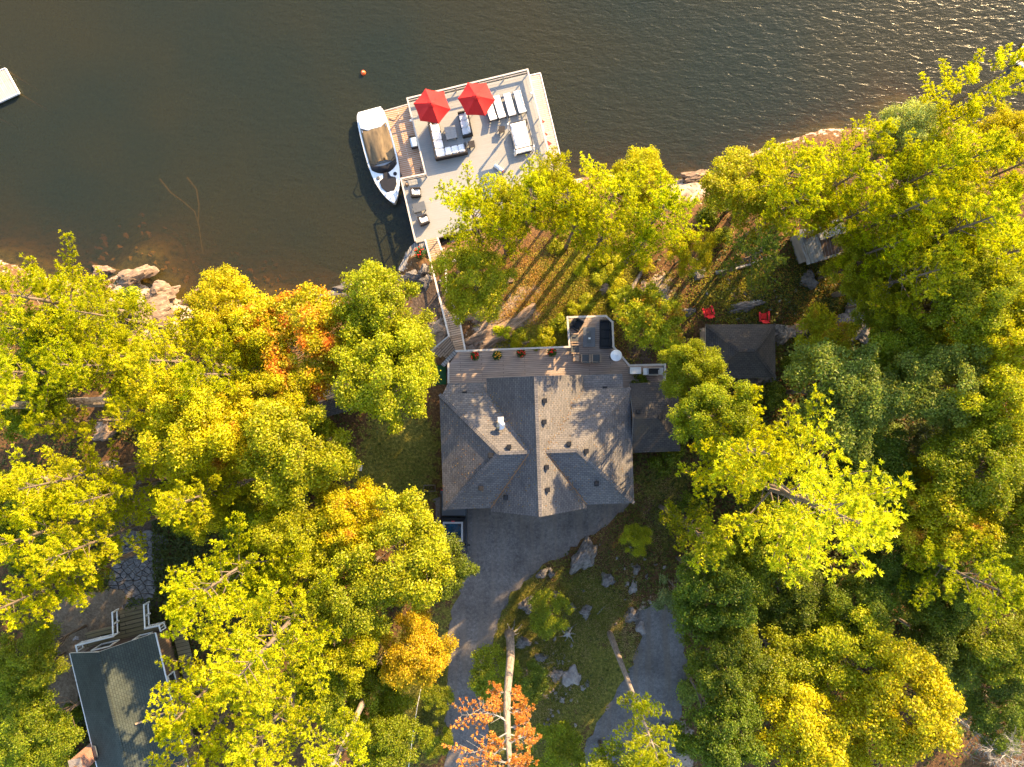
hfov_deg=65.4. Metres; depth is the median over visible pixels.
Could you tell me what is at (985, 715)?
broadleaf tree
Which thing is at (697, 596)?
broadleaf tree
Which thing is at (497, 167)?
bolster cushion
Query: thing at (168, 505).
pine tree
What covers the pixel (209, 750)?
pine tree
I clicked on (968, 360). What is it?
broadleaf tree
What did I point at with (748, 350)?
pavilion
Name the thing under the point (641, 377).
bush
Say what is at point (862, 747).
bush
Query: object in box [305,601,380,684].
broadleaf tree
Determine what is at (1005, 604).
bush
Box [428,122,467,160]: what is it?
corner sofa
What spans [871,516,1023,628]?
pine tree
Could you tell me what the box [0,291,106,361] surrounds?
pine tree
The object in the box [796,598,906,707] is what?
broadleaf tree
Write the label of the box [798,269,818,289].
boulder
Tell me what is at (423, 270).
boulder
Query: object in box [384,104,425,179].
mooring dock
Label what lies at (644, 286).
boulder
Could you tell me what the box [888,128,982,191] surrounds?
broadleaf tree
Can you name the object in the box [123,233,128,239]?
submerged rock
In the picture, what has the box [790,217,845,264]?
tin shack
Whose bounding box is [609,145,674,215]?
broadleaf tree
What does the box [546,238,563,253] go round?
bush
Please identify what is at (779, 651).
broadleaf tree
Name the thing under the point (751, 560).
broadleaf tree
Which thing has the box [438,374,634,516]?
house
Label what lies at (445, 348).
garden stairs
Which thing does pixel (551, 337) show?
bush
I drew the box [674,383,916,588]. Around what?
pine tree
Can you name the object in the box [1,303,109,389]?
broadleaf tree
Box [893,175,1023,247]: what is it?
pine tree
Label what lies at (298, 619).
bush
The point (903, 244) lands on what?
pine tree
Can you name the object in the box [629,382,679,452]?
side annex
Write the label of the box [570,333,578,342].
wooden armchair
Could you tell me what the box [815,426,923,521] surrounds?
broadleaf tree
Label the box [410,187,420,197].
armchair
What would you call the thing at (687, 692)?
bush
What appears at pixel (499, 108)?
sun lounger
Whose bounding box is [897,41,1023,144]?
pine tree
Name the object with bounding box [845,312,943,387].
broadleaf tree
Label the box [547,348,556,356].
potted flowers
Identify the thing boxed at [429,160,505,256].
pine tree
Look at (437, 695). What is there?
broadleaf tree
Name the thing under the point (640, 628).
boulder
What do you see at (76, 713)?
bush
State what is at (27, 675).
broadleaf tree
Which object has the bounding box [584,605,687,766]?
side lane
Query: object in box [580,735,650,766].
broadleaf tree
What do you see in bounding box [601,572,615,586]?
boulder
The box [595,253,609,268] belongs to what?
bush
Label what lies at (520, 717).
dying pine
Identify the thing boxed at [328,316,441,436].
broadleaf tree
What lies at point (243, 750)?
pine tree
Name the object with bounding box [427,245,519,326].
broadleaf tree
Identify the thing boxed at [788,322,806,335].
boulder
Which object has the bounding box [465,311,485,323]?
boulder
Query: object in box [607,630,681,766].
pine tree
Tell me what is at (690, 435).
bush
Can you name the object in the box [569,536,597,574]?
boulder
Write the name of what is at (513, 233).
pine tree
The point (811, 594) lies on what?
broadleaf tree
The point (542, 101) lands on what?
swim dock
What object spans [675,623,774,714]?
broadleaf tree
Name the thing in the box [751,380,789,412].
bush
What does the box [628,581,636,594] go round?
boulder
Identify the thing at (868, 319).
broadleaf tree
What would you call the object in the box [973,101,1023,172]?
broadleaf tree
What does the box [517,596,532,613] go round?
boulder
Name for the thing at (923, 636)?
broadleaf tree
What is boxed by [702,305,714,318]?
adirondack chair
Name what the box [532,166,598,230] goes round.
pine tree
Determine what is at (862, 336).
boulder
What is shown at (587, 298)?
bush
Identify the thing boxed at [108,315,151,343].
boulder
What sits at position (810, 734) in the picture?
broadleaf tree
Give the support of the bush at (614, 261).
on the ground
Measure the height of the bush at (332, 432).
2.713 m
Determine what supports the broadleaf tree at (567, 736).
on the ground
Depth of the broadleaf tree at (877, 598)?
49.93 m
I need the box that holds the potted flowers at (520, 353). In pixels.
[516,350,525,357]
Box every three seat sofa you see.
[458,111,472,137]
[600,320,612,348]
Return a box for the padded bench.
[409,135,417,149]
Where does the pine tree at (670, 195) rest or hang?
on the ground
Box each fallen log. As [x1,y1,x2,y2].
[615,267,643,316]
[715,256,766,274]
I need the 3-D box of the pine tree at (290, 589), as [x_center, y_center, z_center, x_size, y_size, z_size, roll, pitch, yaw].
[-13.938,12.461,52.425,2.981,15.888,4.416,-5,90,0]
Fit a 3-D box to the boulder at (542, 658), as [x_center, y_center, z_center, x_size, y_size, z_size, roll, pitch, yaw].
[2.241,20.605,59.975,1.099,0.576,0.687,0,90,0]
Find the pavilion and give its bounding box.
[700,323,776,377]
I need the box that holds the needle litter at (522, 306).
[46,229,855,461]
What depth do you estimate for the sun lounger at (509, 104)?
61.70 m
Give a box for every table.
[412,201,425,212]
[444,125,456,140]
[468,140,474,147]
[499,126,504,133]
[573,355,578,360]
[583,327,594,346]
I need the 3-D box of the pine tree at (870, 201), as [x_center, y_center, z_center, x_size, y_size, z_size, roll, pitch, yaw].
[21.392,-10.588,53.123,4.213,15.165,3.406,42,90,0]
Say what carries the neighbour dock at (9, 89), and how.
on the lake water
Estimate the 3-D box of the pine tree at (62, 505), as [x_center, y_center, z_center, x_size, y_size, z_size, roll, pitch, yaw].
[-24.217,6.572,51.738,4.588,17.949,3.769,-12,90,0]
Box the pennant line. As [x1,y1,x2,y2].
[541,119,551,146]
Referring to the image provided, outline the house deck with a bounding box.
[447,315,665,392]
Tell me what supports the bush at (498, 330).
on the ground
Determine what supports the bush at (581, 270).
on the ground
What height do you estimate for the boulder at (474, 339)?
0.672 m
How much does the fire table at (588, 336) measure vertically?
0.645 m
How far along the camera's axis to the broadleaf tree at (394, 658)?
50.05 m
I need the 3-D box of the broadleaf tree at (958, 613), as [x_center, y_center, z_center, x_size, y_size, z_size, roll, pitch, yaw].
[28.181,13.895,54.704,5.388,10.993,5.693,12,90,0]
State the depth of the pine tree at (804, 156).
48.31 m
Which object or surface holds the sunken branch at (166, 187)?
in the lake water
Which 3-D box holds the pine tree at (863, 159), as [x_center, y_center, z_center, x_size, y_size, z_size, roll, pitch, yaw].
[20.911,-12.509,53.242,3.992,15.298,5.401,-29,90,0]
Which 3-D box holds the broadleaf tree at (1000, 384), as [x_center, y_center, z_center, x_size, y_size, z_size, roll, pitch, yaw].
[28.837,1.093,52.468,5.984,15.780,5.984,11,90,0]
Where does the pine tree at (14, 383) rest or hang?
on the ground
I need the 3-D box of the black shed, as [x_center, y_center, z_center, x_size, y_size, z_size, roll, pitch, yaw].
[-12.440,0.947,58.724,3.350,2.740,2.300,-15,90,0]
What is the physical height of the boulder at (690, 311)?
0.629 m
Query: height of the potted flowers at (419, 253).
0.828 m
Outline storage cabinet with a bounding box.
[628,367,640,373]
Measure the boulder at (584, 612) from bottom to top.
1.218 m
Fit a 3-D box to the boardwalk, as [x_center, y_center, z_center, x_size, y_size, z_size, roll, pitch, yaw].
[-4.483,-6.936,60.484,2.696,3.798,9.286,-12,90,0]
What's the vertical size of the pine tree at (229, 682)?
24.553 m
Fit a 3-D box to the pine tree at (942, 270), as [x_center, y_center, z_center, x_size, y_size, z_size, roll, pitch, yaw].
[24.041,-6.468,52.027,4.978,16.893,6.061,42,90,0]
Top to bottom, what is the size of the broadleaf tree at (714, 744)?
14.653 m
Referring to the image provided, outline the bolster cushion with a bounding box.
[494,164,503,172]
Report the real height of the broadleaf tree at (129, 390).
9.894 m
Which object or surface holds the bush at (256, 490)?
on the ground
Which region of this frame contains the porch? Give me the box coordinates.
[75,601,166,651]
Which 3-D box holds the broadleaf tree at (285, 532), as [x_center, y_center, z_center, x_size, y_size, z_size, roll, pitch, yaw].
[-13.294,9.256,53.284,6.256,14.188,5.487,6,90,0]
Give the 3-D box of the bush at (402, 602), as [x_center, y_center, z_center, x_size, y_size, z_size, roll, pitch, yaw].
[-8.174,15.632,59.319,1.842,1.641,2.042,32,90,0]
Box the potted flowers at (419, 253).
[413,246,425,259]
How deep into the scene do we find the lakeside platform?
62.10 m
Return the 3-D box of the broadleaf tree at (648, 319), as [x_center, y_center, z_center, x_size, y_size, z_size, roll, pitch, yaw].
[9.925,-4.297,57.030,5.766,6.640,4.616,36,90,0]
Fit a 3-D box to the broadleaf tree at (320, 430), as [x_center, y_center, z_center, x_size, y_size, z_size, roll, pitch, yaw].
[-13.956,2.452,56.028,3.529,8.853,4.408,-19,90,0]
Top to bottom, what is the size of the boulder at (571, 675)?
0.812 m
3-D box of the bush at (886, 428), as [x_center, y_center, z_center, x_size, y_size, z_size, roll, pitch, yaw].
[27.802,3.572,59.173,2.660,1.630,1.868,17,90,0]
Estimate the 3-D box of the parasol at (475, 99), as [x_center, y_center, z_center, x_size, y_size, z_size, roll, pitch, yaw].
[-2.678,-21.423,60.660,2.840,2.880,2.460,2,90,0]
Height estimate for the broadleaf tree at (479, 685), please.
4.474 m
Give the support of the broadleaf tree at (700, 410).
on the ground
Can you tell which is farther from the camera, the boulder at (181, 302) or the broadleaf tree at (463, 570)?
the boulder at (181, 302)
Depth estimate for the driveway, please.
59.98 m
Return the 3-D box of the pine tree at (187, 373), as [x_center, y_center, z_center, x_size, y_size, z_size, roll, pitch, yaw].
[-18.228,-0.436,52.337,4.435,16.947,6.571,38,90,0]
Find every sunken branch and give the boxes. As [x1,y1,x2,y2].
[159,179,202,252]
[186,177,199,222]
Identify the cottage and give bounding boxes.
[68,626,200,766]
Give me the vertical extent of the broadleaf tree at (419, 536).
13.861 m
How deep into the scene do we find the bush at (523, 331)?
59.60 m
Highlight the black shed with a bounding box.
[315,380,361,416]
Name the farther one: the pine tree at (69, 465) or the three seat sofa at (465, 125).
the three seat sofa at (465, 125)
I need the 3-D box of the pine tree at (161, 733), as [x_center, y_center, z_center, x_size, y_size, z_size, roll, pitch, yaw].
[-17.577,17.090,49.909,5.300,21.124,6.108,-18,90,0]
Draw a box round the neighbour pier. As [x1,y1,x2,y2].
[983,44,1023,82]
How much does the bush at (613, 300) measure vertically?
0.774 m
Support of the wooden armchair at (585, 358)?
on the house deck
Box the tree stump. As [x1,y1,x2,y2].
[560,624,575,640]
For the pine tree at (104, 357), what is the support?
on the ground
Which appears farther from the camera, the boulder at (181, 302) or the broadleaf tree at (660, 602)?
the boulder at (181, 302)
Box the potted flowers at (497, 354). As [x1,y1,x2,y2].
[492,350,501,359]
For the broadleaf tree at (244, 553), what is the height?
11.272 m
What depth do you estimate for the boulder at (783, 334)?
59.50 m
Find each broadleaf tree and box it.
[0,357,86,444]
[0,460,88,563]
[0,616,86,699]
[0,652,65,721]
[0,689,86,766]
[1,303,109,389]
[101,342,175,433]
[133,367,243,485]
[149,469,249,545]
[170,262,260,346]
[185,390,266,478]
[209,543,276,602]
[214,289,298,372]
[216,484,297,553]
[225,352,308,434]
[232,394,363,519]
[238,280,363,401]
[249,491,347,579]
[283,639,364,736]
[290,390,331,445]
[294,539,400,644]
[297,474,384,556]
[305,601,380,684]
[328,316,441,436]
[329,257,435,363]
[340,483,456,613]
[343,659,417,729]
[347,692,434,766]
[378,605,458,694]
[385,320,436,370]
[407,528,479,603]
[418,719,453,759]
[419,683,454,716]
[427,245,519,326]
[467,640,523,702]
[480,175,543,241]
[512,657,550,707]
[522,165,583,234]
[523,719,587,766]
[527,587,574,640]
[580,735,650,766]
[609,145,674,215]
[611,281,687,363]
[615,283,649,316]
[618,523,653,557]
[650,569,708,623]
[656,337,728,399]
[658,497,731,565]
[663,228,718,278]
[665,372,759,463]
[668,548,766,647]
[669,665,772,766]
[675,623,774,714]
[698,140,792,245]
[702,490,825,605]
[734,623,827,724]
[754,558,842,644]
[754,665,879,766]
[781,155,854,239]
[781,337,918,463]
[792,300,860,377]
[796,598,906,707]
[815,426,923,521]
[816,229,898,299]
[816,573,907,658]
[839,633,966,766]
[840,256,923,331]
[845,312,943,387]
[849,515,940,608]
[851,96,942,183]
[867,455,940,513]
[876,166,986,258]
[884,419,979,478]
[885,461,1006,569]
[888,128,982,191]
[892,339,994,441]
[892,596,994,694]
[896,294,962,346]
[901,559,987,640]
[908,410,1023,521]
[916,211,1023,286]
[918,242,1023,342]
[923,357,1023,449]
[938,290,1023,368]
[941,328,1015,385]
[945,496,1023,582]
[947,588,1023,688]
[957,670,1023,757]
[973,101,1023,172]
[979,434,1023,519]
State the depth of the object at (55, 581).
50.01 m
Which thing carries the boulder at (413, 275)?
on the ground
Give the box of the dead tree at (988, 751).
[950,707,1023,766]
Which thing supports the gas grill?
on the house deck
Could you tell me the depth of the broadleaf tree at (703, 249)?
53.88 m
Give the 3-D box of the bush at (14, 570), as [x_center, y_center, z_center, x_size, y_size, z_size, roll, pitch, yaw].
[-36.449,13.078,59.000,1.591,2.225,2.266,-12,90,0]
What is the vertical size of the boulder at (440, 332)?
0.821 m
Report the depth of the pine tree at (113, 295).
52.52 m
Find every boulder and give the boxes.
[92,264,119,275]
[92,425,116,440]
[98,391,111,396]
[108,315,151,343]
[117,264,159,287]
[139,294,173,330]
[142,280,180,300]
[179,288,199,304]
[310,290,348,299]
[332,281,351,290]
[401,269,418,282]
[418,264,429,275]
[418,274,432,290]
[428,324,447,349]
[464,327,492,345]
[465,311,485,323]
[477,320,513,348]
[505,303,543,332]
[516,634,531,648]
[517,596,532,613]
[535,567,548,578]
[535,653,548,661]
[547,567,554,577]
[548,669,563,682]
[561,664,581,686]
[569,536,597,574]
[579,604,591,620]
[599,283,610,294]
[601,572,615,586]
[624,607,638,622]
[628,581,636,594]
[633,564,640,574]
[635,621,645,634]
[639,282,649,292]
[656,288,669,302]
[659,720,680,758]
[680,169,708,182]
[683,308,695,316]
[692,268,705,279]
[727,299,765,313]
[734,378,777,387]
[775,324,795,345]
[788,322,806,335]
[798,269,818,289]
[835,298,869,343]
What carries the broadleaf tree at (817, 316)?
on the ground
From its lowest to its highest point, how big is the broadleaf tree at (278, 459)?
15.279 m
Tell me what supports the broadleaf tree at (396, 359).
on the ground
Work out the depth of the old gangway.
62.42 m
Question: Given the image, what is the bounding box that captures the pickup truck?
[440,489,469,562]
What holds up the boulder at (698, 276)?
on the ground
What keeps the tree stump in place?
on the ground
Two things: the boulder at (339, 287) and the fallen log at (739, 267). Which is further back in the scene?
the boulder at (339, 287)
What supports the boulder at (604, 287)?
on the ground
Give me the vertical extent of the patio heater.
2.310 m
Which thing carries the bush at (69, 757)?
on the ground
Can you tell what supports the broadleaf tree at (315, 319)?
on the ground
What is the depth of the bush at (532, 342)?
59.35 m
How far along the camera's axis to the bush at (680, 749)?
58.53 m
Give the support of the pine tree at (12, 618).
on the ground
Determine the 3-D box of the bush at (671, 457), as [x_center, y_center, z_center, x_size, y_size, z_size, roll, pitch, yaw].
[11.285,5.465,58.759,2.217,2.948,3.157,33,90,0]
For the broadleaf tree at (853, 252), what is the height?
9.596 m
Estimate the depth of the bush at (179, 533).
58.61 m
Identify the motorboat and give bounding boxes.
[357,107,400,204]
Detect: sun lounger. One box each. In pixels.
[487,104,497,121]
[493,95,506,120]
[503,92,516,117]
[513,90,526,115]
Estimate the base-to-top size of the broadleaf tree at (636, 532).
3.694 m
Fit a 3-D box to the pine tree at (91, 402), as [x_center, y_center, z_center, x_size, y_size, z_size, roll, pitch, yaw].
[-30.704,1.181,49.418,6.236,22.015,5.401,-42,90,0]
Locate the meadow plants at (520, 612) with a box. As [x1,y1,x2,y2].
[337,413,716,766]
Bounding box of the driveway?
[433,497,628,766]
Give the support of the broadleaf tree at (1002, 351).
on the ground
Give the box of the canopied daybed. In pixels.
[507,119,534,156]
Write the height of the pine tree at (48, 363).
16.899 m
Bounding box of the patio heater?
[609,350,621,360]
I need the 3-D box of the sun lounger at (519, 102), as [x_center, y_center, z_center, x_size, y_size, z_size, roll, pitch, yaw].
[0.608,-21.784,61.788,0.645,0.624,1.900,-15,90,0]
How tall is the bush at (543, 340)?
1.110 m
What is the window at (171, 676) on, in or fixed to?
in the cottage
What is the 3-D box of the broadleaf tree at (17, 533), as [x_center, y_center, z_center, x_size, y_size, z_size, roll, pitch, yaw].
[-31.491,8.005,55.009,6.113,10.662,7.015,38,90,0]
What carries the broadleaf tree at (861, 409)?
on the ground
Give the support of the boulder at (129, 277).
on the ground
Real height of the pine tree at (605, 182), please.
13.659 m
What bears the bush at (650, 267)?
on the ground
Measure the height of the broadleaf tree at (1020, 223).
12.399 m
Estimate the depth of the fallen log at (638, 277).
59.81 m
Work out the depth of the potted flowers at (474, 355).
58.96 m
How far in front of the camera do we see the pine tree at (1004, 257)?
46.49 m
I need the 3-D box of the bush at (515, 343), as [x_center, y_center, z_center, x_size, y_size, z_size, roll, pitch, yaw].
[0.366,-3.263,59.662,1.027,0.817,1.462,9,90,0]
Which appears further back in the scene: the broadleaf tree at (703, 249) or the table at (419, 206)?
the table at (419, 206)
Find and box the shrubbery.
[474,218,870,363]
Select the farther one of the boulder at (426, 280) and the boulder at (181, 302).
the boulder at (181, 302)
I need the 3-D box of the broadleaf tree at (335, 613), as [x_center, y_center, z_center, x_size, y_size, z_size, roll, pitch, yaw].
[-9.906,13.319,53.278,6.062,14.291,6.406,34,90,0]
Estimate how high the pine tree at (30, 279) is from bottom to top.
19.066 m
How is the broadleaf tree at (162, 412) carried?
on the ground
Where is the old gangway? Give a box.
[398,242,425,270]
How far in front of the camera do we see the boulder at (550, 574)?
59.74 m
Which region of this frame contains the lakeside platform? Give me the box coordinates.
[400,68,551,242]
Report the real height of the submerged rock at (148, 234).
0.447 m
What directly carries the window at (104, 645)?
in the cottage
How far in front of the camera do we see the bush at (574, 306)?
59.38 m
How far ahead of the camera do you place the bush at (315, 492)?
58.85 m
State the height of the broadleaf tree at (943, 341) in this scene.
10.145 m
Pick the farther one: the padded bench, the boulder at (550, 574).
the padded bench
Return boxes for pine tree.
[0,229,140,363]
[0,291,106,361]
[0,335,113,416]
[0,369,108,429]
[0,427,157,534]
[0,443,119,514]
[0,478,150,586]
[0,545,141,632]
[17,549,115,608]
[18,403,122,442]
[21,490,159,585]
[30,266,139,324]
[34,322,148,402]
[48,276,170,353]
[53,456,183,524]
[91,331,181,378]
[102,377,191,433]
[110,311,237,418]
[142,617,280,747]
[143,668,268,766]
[148,459,262,531]
[159,505,310,640]
[170,323,269,417]
[192,553,344,715]
[222,640,336,766]
[256,555,318,617]
[282,652,383,766]
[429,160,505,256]
[468,202,530,261]
[495,154,561,232]
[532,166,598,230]
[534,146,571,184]
[552,192,600,255]
[559,151,653,235]
[568,203,643,267]
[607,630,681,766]
[609,211,677,271]
[615,168,709,256]
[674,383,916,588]
[687,384,806,503]
[718,222,789,292]
[732,136,851,231]
[741,168,828,239]
[787,141,894,223]
[804,174,901,248]
[816,220,924,287]
[821,112,899,172]
[831,225,973,322]
[832,171,960,253]
[843,138,974,218]
[856,180,1023,288]
[868,114,1015,218]
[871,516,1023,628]
[877,98,985,166]
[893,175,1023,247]
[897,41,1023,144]
[917,217,1023,291]
[932,129,1023,232]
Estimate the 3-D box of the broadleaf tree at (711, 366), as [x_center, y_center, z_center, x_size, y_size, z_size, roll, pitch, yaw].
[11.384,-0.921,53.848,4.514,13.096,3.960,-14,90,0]
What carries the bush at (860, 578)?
on the ground
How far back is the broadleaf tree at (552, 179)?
53.25 m
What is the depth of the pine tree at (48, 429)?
51.63 m
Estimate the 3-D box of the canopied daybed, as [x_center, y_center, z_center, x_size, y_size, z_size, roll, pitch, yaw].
[0.686,-18.806,61.125,1.633,1.950,2.276,-14,90,0]
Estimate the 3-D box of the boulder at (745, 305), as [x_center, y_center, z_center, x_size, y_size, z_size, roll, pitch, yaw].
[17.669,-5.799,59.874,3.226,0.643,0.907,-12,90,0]
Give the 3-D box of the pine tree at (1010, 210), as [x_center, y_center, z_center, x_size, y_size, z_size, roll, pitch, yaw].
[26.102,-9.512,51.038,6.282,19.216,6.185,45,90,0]
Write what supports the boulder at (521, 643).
on the ground
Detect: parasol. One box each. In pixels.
[413,89,449,123]
[458,83,494,115]
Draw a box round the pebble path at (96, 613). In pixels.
[40,589,128,707]
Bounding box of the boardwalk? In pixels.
[424,237,465,349]
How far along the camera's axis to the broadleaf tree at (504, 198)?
53.48 m
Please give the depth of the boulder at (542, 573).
59.69 m
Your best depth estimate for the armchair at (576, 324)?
58.95 m
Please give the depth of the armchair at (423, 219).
61.57 m
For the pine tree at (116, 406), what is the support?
on the ground
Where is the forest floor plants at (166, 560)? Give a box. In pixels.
[0,128,1023,766]
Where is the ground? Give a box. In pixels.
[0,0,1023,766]
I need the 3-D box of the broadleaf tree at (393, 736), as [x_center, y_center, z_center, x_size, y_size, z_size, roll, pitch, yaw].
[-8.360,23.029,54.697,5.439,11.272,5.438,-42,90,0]
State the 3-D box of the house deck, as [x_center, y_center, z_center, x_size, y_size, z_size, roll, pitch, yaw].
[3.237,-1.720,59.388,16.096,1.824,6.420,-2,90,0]
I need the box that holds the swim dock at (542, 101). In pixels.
[530,73,561,170]
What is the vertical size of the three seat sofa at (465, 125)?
0.761 m
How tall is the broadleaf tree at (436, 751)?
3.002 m
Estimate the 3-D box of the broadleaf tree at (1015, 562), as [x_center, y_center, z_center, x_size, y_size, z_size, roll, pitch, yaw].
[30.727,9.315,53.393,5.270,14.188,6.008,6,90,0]
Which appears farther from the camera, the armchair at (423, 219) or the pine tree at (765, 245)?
the armchair at (423, 219)
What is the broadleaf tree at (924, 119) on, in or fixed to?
on the ground
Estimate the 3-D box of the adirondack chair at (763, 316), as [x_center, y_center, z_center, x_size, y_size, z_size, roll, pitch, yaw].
[18.841,-4.907,59.510,0.820,0.986,0.930,-4,90,0]
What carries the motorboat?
on the lake water
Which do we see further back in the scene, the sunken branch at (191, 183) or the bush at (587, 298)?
the sunken branch at (191, 183)
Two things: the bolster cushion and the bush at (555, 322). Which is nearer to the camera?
the bush at (555, 322)
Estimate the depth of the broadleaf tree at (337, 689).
49.79 m
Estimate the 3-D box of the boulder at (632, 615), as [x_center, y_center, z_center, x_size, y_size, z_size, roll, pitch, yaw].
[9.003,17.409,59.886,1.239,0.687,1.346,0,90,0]
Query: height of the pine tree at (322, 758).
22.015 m
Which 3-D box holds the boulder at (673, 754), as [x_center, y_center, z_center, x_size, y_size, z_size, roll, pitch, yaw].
[11.846,26.816,59.935,1.530,0.879,3.186,-8,90,0]
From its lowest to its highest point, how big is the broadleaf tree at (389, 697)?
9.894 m
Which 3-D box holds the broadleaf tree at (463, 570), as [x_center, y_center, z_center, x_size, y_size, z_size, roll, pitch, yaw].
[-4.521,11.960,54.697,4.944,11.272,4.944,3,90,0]
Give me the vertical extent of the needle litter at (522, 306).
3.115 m
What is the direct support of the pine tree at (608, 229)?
on the ground
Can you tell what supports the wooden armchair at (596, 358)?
on the house deck
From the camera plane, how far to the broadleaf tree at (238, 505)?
50.55 m
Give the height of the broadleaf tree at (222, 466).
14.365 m
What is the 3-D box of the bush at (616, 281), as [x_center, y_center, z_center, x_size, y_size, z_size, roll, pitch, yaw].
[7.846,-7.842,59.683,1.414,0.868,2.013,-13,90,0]
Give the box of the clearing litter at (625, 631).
[491,471,700,762]
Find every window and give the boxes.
[91,639,119,650]
[133,632,152,639]
[167,671,176,686]
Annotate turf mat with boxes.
[433,365,446,384]
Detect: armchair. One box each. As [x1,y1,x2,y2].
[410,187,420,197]
[417,213,429,226]
[569,318,583,331]
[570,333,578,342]
[571,344,579,353]
[581,354,590,362]
[591,354,600,362]
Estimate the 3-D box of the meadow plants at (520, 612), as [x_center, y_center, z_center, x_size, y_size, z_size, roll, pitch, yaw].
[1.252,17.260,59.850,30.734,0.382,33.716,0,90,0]
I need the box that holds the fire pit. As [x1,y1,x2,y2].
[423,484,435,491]
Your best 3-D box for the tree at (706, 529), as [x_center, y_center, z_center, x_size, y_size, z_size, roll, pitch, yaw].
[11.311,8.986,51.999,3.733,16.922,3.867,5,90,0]
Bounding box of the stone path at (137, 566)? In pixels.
[108,530,167,611]
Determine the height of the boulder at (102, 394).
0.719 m
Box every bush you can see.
[3,488,20,512]
[4,549,32,575]
[30,635,59,659]
[56,741,77,763]
[61,702,83,727]
[116,286,142,327]
[170,524,192,537]
[242,481,267,502]
[281,608,310,628]
[310,478,325,495]
[322,419,337,436]
[326,428,355,457]
[374,615,392,643]
[394,596,408,606]
[492,325,512,339]
[509,331,522,347]
[512,327,527,341]
[525,339,539,351]
[537,324,553,346]
[544,330,555,344]
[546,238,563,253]
[548,312,570,334]
[566,300,579,315]
[574,256,592,277]
[579,292,595,311]
[591,265,608,285]
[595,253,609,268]
[605,254,627,275]
[606,267,626,290]
[606,286,624,308]
[630,373,650,382]
[638,254,655,273]
[645,446,685,479]
[673,490,707,517]
[674,732,698,757]
[676,679,706,709]
[679,414,694,446]
[693,196,726,228]
[693,468,717,497]
[711,226,733,245]
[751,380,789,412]
[779,352,806,370]
[839,573,864,594]
[850,736,870,761]
[873,420,904,438]
[900,609,927,630]
[941,724,963,743]
[994,575,1023,612]
[1000,731,1021,757]
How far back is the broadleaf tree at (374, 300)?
48.56 m
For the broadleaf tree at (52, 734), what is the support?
on the ground
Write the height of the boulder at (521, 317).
0.521 m
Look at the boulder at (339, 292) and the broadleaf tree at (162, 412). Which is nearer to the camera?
the broadleaf tree at (162, 412)
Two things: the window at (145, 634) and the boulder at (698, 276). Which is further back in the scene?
the boulder at (698, 276)
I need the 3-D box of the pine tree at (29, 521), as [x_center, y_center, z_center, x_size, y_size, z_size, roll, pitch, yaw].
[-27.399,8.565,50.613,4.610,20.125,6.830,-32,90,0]
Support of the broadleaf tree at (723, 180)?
on the ground
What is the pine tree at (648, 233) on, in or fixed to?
on the ground
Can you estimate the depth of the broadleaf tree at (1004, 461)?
47.02 m
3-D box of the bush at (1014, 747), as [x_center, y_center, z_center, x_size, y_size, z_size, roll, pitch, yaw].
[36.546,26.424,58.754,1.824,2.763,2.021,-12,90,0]
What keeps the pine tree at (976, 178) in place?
on the ground
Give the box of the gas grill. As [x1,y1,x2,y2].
[643,368,662,375]
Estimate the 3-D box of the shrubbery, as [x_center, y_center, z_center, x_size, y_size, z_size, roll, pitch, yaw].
[13.584,-7.130,60.718,33.238,2.138,14.251,0,90,0]
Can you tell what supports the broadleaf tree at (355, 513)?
on the ground
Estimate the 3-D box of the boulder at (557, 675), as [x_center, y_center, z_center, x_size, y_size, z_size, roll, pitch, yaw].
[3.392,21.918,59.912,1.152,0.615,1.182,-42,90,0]
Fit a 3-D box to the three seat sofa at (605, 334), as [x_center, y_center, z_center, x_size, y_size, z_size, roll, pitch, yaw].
[7.000,-3.654,59.069,0.950,0.761,2.120,0,90,0]
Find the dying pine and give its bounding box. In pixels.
[441,620,541,766]
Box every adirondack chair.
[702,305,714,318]
[759,311,769,323]
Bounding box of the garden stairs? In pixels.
[432,335,457,366]
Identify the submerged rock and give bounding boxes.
[97,255,105,262]
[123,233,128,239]
[145,231,151,238]
[246,268,253,274]
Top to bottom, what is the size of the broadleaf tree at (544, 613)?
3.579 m
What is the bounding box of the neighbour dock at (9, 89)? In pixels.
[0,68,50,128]
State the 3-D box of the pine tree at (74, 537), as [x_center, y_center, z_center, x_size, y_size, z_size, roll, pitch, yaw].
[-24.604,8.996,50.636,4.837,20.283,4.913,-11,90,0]
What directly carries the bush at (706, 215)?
on the ground
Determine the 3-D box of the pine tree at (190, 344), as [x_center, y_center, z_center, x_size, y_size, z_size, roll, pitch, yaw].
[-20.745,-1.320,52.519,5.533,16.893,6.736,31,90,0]
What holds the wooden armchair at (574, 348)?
on the house deck
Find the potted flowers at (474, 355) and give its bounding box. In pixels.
[470,351,479,360]
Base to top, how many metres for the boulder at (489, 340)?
0.758 m

